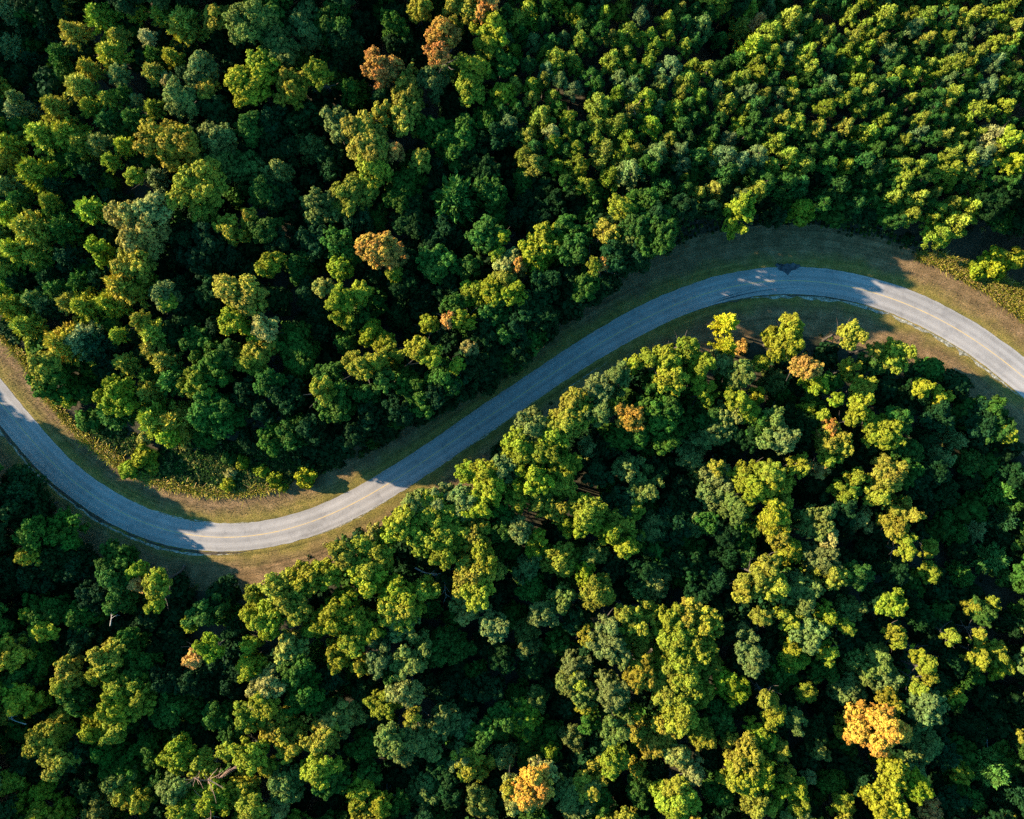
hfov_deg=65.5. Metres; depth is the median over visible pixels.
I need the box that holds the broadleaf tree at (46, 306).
[33,294,65,324]
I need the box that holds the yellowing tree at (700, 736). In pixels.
[687,716,717,750]
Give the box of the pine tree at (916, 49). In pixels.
[900,39,928,65]
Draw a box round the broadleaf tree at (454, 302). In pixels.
[438,292,472,316]
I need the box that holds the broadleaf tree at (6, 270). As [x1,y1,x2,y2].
[0,259,26,278]
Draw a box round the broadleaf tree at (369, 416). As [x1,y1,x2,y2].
[356,393,392,430]
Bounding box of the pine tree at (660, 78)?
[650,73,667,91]
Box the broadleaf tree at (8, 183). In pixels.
[0,175,26,201]
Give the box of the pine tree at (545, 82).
[536,71,551,99]
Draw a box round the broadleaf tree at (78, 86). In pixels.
[63,72,100,102]
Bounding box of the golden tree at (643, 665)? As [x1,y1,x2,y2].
[627,651,656,694]
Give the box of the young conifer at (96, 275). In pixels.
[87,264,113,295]
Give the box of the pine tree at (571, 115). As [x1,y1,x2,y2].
[559,110,577,138]
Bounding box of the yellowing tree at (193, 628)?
[180,616,198,633]
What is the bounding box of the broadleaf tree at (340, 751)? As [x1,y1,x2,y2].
[334,736,349,758]
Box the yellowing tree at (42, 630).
[27,620,60,642]
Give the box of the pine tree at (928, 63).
[919,57,937,75]
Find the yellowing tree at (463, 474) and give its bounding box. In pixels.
[454,458,476,483]
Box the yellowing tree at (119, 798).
[112,772,150,810]
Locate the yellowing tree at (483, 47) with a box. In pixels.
[472,34,499,59]
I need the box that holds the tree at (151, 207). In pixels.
[131,189,174,225]
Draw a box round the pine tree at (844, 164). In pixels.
[836,155,854,177]
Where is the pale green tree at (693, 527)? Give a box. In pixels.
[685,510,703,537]
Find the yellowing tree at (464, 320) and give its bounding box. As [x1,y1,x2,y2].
[451,309,479,330]
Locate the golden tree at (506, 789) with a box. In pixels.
[499,766,514,800]
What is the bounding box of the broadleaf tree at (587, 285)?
[570,272,600,302]
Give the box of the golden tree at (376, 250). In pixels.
[354,230,403,269]
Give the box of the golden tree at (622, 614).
[614,600,640,625]
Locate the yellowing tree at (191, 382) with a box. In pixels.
[176,366,217,398]
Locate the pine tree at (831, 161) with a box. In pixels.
[815,155,838,178]
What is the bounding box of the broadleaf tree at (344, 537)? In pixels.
[334,533,352,545]
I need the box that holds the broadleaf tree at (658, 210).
[649,200,669,228]
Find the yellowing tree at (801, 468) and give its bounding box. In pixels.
[780,451,810,478]
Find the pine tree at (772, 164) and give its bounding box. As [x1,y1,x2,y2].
[764,156,779,174]
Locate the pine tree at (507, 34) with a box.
[502,30,514,53]
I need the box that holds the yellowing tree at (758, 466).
[745,458,761,473]
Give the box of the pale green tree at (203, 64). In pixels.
[183,48,219,86]
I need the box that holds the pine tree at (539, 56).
[535,45,546,68]
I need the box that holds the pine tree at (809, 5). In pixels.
[801,1,816,15]
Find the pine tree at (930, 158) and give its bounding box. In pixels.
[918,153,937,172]
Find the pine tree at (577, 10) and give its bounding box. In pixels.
[569,2,589,29]
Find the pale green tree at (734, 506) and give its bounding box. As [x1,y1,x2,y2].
[717,489,753,526]
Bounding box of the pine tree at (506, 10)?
[499,2,517,28]
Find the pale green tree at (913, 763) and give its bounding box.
[892,754,926,777]
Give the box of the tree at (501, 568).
[495,558,507,580]
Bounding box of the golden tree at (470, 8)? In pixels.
[456,0,487,38]
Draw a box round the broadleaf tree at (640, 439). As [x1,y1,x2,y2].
[625,422,653,450]
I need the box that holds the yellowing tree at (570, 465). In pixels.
[547,446,583,484]
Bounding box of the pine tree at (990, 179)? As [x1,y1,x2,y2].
[965,175,1003,195]
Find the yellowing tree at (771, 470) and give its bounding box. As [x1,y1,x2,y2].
[754,458,786,483]
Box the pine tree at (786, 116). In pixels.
[768,109,791,135]
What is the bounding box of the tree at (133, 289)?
[125,283,150,300]
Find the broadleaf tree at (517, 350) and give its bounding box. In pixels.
[506,335,534,368]
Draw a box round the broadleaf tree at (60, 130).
[49,116,93,156]
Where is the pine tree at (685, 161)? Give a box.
[670,156,690,176]
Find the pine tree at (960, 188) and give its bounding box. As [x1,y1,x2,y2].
[942,181,967,204]
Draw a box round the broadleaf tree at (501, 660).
[488,641,516,674]
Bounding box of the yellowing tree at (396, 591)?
[382,574,416,613]
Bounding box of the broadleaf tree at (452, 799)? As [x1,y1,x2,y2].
[436,776,465,812]
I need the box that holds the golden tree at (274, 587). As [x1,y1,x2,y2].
[257,567,300,604]
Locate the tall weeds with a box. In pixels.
[0,248,1023,507]
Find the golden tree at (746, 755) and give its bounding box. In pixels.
[718,729,764,777]
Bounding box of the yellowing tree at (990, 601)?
[982,594,1001,611]
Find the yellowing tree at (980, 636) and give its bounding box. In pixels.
[955,620,987,644]
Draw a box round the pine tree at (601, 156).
[588,137,619,170]
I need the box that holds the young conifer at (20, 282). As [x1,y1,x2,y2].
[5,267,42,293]
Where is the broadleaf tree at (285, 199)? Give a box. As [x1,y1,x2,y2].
[266,177,307,229]
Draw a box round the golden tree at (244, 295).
[212,273,269,316]
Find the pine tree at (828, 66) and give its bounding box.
[813,55,834,78]
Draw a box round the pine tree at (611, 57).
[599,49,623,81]
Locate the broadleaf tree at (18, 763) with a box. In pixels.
[4,742,42,775]
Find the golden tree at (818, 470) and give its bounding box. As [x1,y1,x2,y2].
[806,455,830,478]
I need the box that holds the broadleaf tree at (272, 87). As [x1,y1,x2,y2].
[257,73,276,104]
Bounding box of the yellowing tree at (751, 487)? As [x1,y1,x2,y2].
[734,473,764,502]
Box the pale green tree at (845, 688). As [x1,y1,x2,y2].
[824,671,868,705]
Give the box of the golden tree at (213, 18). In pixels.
[203,2,230,32]
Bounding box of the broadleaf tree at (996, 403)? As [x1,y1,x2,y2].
[976,394,1007,416]
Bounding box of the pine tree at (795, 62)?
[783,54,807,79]
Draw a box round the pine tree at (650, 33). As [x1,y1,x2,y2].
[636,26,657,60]
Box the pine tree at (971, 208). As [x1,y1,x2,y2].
[947,195,982,224]
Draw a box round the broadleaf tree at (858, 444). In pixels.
[849,423,881,456]
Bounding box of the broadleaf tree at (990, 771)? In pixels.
[969,743,1011,789]
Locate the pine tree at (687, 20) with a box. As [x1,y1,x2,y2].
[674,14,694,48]
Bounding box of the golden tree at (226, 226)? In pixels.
[211,213,252,246]
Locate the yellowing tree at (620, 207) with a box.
[607,193,638,230]
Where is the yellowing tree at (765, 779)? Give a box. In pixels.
[724,749,774,795]
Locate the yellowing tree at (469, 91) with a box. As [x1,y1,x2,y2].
[455,72,484,107]
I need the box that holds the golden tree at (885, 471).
[862,452,909,493]
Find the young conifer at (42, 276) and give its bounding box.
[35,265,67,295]
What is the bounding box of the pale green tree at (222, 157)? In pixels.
[199,150,237,183]
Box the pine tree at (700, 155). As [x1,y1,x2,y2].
[686,144,710,173]
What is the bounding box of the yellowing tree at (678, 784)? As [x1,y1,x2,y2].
[658,757,690,800]
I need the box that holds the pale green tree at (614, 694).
[595,667,630,712]
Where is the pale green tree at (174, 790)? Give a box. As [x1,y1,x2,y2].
[154,768,192,805]
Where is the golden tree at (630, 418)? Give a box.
[613,398,646,431]
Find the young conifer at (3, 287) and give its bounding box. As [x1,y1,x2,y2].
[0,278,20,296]
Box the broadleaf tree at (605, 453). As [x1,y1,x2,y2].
[591,436,619,460]
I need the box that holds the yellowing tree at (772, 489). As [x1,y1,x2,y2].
[755,466,795,504]
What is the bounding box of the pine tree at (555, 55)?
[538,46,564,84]
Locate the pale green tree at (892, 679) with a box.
[854,666,905,693]
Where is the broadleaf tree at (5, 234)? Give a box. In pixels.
[0,225,16,240]
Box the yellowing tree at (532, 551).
[525,542,548,558]
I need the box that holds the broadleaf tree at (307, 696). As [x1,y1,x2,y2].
[283,670,325,716]
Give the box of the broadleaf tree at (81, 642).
[66,625,104,659]
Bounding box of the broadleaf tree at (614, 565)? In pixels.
[594,547,628,583]
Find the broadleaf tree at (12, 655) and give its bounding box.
[0,632,38,673]
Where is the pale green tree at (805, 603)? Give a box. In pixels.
[780,571,825,617]
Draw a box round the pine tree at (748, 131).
[736,126,755,145]
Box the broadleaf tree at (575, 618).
[562,600,595,635]
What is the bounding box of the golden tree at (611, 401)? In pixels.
[607,395,614,408]
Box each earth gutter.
[0,426,254,554]
[697,294,879,310]
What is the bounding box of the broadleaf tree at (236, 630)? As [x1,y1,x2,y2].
[220,614,251,645]
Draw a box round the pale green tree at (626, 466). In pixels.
[610,451,645,484]
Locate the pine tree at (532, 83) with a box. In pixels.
[518,76,543,106]
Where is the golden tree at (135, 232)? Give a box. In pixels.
[103,200,171,259]
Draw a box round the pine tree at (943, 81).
[919,70,958,101]
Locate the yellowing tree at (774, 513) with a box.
[753,497,791,535]
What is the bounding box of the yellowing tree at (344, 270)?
[326,255,353,281]
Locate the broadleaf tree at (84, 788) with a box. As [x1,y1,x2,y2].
[69,757,100,808]
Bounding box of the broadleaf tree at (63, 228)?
[46,211,89,248]
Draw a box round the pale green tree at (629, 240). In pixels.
[620,221,637,244]
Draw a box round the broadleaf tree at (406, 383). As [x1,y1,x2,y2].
[395,369,424,400]
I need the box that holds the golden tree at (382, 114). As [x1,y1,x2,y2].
[371,99,393,130]
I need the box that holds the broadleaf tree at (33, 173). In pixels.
[14,155,74,205]
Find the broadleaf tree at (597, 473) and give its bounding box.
[573,455,614,487]
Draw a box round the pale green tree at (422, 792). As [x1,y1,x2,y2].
[405,763,440,809]
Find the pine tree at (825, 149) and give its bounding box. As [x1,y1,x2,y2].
[808,142,831,160]
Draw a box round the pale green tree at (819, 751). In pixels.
[805,738,831,761]
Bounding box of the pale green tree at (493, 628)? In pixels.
[478,608,509,644]
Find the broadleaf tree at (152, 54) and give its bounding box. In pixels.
[142,44,173,72]
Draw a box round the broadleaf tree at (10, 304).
[0,289,33,321]
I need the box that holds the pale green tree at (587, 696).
[570,677,599,710]
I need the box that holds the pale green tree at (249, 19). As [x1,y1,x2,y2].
[222,0,279,45]
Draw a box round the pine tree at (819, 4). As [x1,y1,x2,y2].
[802,0,824,14]
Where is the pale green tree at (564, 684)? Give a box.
[554,668,577,696]
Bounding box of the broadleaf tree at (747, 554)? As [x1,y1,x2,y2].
[738,545,757,567]
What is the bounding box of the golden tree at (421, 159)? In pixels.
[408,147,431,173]
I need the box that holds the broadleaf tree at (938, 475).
[916,456,952,487]
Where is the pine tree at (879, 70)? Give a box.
[871,62,886,76]
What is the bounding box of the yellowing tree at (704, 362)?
[688,351,717,375]
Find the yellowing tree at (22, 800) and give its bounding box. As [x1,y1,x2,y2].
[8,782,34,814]
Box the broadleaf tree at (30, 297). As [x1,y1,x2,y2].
[20,287,46,311]
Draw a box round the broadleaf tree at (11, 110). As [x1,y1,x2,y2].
[1,99,43,122]
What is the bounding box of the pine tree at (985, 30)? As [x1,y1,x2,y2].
[971,19,997,41]
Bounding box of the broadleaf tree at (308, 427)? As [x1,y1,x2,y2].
[295,412,328,445]
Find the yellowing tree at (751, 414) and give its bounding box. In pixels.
[739,402,761,423]
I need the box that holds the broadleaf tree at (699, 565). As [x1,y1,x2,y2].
[673,549,716,581]
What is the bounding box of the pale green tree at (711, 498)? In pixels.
[693,482,724,513]
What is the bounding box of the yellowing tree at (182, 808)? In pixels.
[165,788,201,818]
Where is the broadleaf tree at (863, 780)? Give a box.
[849,766,878,801]
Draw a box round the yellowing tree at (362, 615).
[352,606,374,633]
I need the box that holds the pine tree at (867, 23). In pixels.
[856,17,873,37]
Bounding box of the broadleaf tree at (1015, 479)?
[992,461,1023,491]
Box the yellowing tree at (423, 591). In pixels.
[413,574,440,601]
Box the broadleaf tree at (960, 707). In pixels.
[939,682,964,712]
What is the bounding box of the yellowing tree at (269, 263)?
[254,251,288,277]
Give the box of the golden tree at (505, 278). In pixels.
[490,267,516,287]
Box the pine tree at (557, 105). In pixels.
[550,100,567,124]
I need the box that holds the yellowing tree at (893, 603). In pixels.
[874,587,908,617]
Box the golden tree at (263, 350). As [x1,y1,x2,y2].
[243,339,279,367]
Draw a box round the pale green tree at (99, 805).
[80,788,112,818]
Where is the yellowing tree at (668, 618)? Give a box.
[651,601,684,639]
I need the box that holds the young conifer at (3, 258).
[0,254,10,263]
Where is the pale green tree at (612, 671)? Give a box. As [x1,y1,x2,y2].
[593,669,620,688]
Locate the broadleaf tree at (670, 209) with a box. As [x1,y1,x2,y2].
[663,205,683,225]
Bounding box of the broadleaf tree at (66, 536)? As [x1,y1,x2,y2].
[41,506,90,551]
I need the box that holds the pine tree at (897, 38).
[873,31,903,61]
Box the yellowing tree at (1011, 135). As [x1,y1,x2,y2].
[990,120,1023,147]
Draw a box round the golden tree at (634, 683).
[622,665,645,692]
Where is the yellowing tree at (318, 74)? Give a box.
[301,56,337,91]
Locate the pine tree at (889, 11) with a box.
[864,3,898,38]
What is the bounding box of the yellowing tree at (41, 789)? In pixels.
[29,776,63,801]
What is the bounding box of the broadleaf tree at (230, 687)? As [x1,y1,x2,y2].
[212,667,256,700]
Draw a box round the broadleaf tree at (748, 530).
[729,518,760,549]
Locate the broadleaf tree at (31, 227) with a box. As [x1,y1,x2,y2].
[8,207,67,260]
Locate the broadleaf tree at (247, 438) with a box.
[235,424,263,453]
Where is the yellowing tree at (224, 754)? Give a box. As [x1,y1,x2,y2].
[214,741,239,762]
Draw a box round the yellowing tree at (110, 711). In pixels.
[93,685,143,730]
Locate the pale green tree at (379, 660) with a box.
[366,636,393,680]
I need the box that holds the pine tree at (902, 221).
[881,213,906,229]
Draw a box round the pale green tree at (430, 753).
[415,723,446,762]
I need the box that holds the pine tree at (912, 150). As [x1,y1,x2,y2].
[896,142,920,158]
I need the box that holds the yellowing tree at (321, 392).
[305,375,338,406]
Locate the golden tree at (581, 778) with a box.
[569,756,608,804]
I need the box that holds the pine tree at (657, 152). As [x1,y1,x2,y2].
[642,141,668,168]
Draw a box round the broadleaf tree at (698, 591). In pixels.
[683,577,713,603]
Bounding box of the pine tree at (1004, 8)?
[974,0,1021,35]
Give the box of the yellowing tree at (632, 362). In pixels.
[623,353,642,375]
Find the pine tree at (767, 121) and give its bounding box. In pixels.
[756,117,774,135]
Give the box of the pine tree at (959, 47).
[935,42,967,69]
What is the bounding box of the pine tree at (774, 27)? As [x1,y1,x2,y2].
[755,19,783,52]
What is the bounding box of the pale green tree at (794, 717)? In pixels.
[778,704,807,736]
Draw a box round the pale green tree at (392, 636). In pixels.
[385,614,420,643]
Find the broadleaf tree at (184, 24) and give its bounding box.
[166,3,210,50]
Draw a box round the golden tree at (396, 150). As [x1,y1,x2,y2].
[385,141,405,162]
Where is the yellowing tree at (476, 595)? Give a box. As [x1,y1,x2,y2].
[459,576,495,612]
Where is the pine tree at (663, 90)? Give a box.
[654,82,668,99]
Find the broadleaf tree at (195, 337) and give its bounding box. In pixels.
[177,322,221,351]
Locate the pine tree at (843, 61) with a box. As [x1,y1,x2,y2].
[821,55,847,80]
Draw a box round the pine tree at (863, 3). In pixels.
[848,0,868,12]
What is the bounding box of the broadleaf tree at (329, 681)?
[315,663,348,694]
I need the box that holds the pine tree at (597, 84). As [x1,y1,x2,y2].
[587,75,604,101]
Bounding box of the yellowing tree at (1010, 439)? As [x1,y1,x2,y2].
[1000,424,1019,443]
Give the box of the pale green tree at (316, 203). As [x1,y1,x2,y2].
[299,186,340,228]
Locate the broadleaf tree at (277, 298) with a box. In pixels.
[265,286,293,315]
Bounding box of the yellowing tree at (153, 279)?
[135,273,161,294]
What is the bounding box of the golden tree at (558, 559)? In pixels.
[538,540,582,577]
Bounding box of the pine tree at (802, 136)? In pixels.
[789,131,810,152]
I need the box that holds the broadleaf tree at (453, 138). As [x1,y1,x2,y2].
[433,112,478,172]
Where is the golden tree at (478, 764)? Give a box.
[449,747,495,782]
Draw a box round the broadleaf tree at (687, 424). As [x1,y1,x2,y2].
[675,410,698,439]
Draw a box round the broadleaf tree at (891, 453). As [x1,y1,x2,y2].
[872,445,901,461]
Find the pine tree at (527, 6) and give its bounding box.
[511,0,542,33]
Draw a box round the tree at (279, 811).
[264,796,290,818]
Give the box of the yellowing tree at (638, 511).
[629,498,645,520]
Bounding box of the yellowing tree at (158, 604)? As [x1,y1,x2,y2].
[142,594,170,614]
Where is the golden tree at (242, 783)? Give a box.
[225,770,260,810]
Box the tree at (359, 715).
[348,699,368,727]
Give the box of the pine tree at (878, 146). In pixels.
[867,140,885,160]
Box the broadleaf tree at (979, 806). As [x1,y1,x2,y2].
[964,787,987,815]
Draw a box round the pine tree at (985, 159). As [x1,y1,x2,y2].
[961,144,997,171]
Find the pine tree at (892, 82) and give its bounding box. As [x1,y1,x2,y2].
[874,76,899,98]
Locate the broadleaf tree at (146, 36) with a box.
[137,28,157,47]
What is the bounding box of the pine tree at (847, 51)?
[824,42,853,72]
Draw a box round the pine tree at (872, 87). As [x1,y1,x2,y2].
[844,81,878,112]
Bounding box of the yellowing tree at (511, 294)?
[498,280,528,306]
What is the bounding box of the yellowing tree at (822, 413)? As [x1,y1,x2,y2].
[795,400,831,433]
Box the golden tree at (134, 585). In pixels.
[127,575,147,594]
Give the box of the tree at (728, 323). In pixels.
[707,313,738,336]
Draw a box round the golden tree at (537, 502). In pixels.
[527,492,554,517]
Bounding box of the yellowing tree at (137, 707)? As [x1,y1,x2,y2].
[123,686,157,721]
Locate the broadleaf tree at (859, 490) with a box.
[832,475,862,495]
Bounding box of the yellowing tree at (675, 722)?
[658,701,699,738]
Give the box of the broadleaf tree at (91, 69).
[76,56,112,87]
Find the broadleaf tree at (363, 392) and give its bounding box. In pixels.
[352,382,383,404]
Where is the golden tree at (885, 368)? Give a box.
[877,361,891,374]
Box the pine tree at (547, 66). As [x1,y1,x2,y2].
[537,61,554,91]
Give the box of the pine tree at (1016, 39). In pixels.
[1004,30,1023,53]
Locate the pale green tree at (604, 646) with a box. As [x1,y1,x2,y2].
[585,630,630,660]
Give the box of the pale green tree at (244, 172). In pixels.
[219,149,263,189]
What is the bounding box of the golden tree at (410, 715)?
[402,693,427,726]
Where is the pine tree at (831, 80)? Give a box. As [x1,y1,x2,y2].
[818,74,836,95]
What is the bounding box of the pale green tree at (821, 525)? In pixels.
[791,503,836,541]
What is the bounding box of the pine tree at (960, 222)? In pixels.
[933,209,971,245]
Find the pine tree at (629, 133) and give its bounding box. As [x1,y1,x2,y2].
[612,128,637,149]
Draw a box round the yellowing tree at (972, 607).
[959,599,981,616]
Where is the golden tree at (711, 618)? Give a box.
[691,605,723,640]
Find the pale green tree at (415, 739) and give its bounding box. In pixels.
[402,717,430,753]
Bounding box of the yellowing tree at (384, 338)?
[371,331,396,353]
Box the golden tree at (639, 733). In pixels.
[627,714,648,742]
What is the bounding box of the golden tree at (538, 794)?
[509,757,554,810]
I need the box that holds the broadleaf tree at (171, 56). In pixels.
[161,47,186,70]
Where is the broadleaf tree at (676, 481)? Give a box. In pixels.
[660,468,694,499]
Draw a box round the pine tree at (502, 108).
[495,102,510,121]
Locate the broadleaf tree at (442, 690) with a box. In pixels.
[424,671,460,703]
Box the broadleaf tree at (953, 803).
[930,783,973,818]
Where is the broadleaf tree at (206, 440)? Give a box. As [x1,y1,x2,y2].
[191,430,217,448]
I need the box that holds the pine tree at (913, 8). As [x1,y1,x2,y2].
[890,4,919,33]
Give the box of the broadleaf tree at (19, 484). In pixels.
[0,463,49,514]
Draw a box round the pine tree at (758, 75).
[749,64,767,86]
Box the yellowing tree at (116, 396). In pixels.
[92,373,139,417]
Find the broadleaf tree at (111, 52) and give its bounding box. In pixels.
[95,37,135,71]
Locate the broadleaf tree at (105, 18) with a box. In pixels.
[82,1,124,41]
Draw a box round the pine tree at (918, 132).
[895,124,929,149]
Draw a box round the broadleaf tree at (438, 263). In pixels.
[415,244,458,284]
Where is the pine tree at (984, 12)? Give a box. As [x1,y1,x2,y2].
[970,6,991,25]
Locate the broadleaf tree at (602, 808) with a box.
[589,784,614,818]
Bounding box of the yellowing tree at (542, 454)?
[512,437,562,469]
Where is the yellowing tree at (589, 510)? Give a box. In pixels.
[567,492,607,530]
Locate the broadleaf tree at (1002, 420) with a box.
[985,409,1016,444]
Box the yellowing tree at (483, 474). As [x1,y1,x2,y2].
[469,458,499,484]
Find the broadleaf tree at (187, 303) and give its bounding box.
[168,286,196,313]
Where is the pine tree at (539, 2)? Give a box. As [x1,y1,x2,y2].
[532,0,541,22]
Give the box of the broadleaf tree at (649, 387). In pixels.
[639,366,664,398]
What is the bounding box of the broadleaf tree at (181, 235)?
[164,217,199,251]
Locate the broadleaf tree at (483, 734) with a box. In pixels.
[465,715,501,753]
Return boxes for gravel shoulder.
[0,430,233,555]
[120,494,248,523]
[321,388,553,533]
[741,295,1019,395]
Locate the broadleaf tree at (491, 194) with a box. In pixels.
[471,173,507,212]
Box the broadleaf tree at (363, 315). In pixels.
[341,303,375,333]
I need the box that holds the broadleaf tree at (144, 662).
[118,647,165,685]
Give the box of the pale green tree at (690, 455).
[675,436,706,470]
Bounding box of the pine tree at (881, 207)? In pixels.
[874,201,890,214]
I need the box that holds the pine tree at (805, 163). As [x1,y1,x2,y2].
[782,153,815,175]
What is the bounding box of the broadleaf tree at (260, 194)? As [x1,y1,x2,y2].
[247,173,279,214]
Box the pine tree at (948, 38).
[921,30,957,59]
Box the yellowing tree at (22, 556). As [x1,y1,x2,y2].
[13,547,41,566]
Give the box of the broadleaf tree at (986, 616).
[962,594,998,628]
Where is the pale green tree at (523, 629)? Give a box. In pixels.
[512,617,541,642]
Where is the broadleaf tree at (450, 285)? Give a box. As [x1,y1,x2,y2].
[426,272,462,301]
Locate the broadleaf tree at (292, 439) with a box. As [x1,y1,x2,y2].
[274,412,313,450]
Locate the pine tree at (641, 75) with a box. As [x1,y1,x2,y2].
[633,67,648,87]
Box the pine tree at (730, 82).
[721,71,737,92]
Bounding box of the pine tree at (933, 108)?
[905,100,942,127]
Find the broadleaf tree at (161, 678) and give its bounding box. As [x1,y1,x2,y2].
[149,657,184,698]
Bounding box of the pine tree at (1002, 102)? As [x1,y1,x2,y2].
[976,97,1016,124]
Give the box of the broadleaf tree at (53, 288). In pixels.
[42,277,72,299]
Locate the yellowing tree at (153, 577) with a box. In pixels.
[148,565,185,587]
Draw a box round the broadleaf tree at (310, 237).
[294,221,330,262]
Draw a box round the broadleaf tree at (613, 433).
[597,422,633,452]
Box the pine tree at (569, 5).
[561,0,577,9]
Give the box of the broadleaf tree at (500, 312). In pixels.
[474,291,516,326]
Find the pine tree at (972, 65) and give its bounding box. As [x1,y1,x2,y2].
[962,58,978,74]
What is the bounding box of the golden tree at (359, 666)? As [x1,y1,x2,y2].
[349,648,371,677]
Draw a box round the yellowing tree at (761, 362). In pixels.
[750,354,770,372]
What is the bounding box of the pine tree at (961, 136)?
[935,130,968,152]
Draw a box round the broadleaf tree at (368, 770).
[351,758,382,785]
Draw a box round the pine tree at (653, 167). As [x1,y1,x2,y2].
[643,159,660,181]
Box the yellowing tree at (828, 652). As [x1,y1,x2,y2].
[815,639,839,667]
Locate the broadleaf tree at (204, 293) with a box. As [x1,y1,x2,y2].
[194,273,221,310]
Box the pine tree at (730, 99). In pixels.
[712,92,738,119]
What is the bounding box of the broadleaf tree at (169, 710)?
[148,687,204,729]
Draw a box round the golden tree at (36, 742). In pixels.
[25,721,61,755]
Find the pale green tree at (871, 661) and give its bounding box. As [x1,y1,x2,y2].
[838,638,896,687]
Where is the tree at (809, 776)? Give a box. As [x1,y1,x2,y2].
[798,768,816,785]
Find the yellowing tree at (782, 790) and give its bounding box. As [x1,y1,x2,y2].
[761,771,791,806]
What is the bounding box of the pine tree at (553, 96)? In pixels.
[543,88,561,109]
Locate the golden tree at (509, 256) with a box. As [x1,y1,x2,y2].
[492,246,519,280]
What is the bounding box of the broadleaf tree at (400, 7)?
[383,0,409,23]
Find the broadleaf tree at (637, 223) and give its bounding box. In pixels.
[612,211,651,237]
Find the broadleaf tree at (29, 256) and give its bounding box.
[21,245,56,272]
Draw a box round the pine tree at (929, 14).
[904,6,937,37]
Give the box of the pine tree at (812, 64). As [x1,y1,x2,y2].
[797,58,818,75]
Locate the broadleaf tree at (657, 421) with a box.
[632,391,678,440]
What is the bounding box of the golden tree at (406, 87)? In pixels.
[390,62,424,110]
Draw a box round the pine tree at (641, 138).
[636,131,647,147]
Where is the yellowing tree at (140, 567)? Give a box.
[123,559,154,581]
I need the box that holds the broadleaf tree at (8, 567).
[0,549,22,580]
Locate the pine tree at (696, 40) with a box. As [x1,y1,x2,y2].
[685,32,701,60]
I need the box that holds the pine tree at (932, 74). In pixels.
[916,70,940,90]
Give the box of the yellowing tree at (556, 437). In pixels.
[537,416,569,448]
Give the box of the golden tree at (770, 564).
[750,551,781,575]
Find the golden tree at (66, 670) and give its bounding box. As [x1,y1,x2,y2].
[53,654,85,690]
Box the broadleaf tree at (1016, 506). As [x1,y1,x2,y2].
[992,496,1023,514]
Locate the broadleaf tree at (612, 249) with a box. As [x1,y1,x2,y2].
[599,236,631,273]
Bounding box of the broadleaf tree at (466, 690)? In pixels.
[456,675,479,703]
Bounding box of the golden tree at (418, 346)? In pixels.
[403,335,433,366]
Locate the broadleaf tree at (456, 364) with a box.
[446,354,466,375]
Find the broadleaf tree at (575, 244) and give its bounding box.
[555,232,592,266]
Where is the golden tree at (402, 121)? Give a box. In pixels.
[390,97,425,138]
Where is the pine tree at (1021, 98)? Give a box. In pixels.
[1000,90,1023,112]
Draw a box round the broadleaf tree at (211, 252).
[173,220,245,282]
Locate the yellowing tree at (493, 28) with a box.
[469,9,509,57]
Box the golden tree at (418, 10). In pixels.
[405,0,433,26]
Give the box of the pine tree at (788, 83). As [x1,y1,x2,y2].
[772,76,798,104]
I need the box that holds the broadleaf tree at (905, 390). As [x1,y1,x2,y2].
[891,376,922,403]
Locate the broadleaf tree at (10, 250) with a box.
[0,236,38,269]
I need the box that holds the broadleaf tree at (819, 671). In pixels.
[806,650,839,684]
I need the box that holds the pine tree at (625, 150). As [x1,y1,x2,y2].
[613,143,633,165]
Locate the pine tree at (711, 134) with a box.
[694,124,720,145]
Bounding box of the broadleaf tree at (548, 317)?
[534,305,558,331]
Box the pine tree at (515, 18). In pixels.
[506,10,531,39]
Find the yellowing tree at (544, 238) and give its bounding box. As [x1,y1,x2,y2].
[533,220,569,262]
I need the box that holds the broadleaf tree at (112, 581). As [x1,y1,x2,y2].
[94,557,136,599]
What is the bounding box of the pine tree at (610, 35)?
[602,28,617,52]
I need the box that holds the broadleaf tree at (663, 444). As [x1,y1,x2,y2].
[652,428,681,455]
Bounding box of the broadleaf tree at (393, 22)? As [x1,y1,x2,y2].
[380,7,409,43]
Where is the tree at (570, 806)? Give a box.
[553,777,607,818]
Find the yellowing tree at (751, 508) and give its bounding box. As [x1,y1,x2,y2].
[743,493,758,512]
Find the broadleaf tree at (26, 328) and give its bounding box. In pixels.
[7,307,51,346]
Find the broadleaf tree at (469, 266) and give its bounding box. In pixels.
[456,254,484,280]
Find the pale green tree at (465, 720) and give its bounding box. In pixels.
[449,705,478,741]
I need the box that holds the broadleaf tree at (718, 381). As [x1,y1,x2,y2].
[713,373,738,398]
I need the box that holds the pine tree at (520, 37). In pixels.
[514,25,528,48]
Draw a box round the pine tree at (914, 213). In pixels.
[899,206,921,228]
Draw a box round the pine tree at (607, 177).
[598,166,620,193]
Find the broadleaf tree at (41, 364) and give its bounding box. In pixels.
[27,350,63,388]
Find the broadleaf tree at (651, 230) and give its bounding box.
[645,212,666,244]
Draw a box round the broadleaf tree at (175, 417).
[159,398,194,448]
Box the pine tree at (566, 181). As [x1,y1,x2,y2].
[558,174,573,190]
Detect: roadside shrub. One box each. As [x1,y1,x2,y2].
[60,392,77,409]
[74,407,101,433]
[82,359,97,380]
[117,459,138,479]
[131,442,159,467]
[136,431,150,445]
[144,462,159,475]
[219,476,235,492]
[221,450,237,467]
[223,468,236,479]
[236,454,250,469]
[251,463,270,477]
[266,471,282,487]
[278,484,288,492]
[294,466,317,489]
[365,437,378,449]
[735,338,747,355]
[900,232,913,245]
[968,255,990,280]
[981,245,1009,281]
[987,246,1012,259]
[1009,245,1023,269]
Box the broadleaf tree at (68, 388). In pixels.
[25,366,85,404]
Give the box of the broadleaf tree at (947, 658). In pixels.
[937,644,968,677]

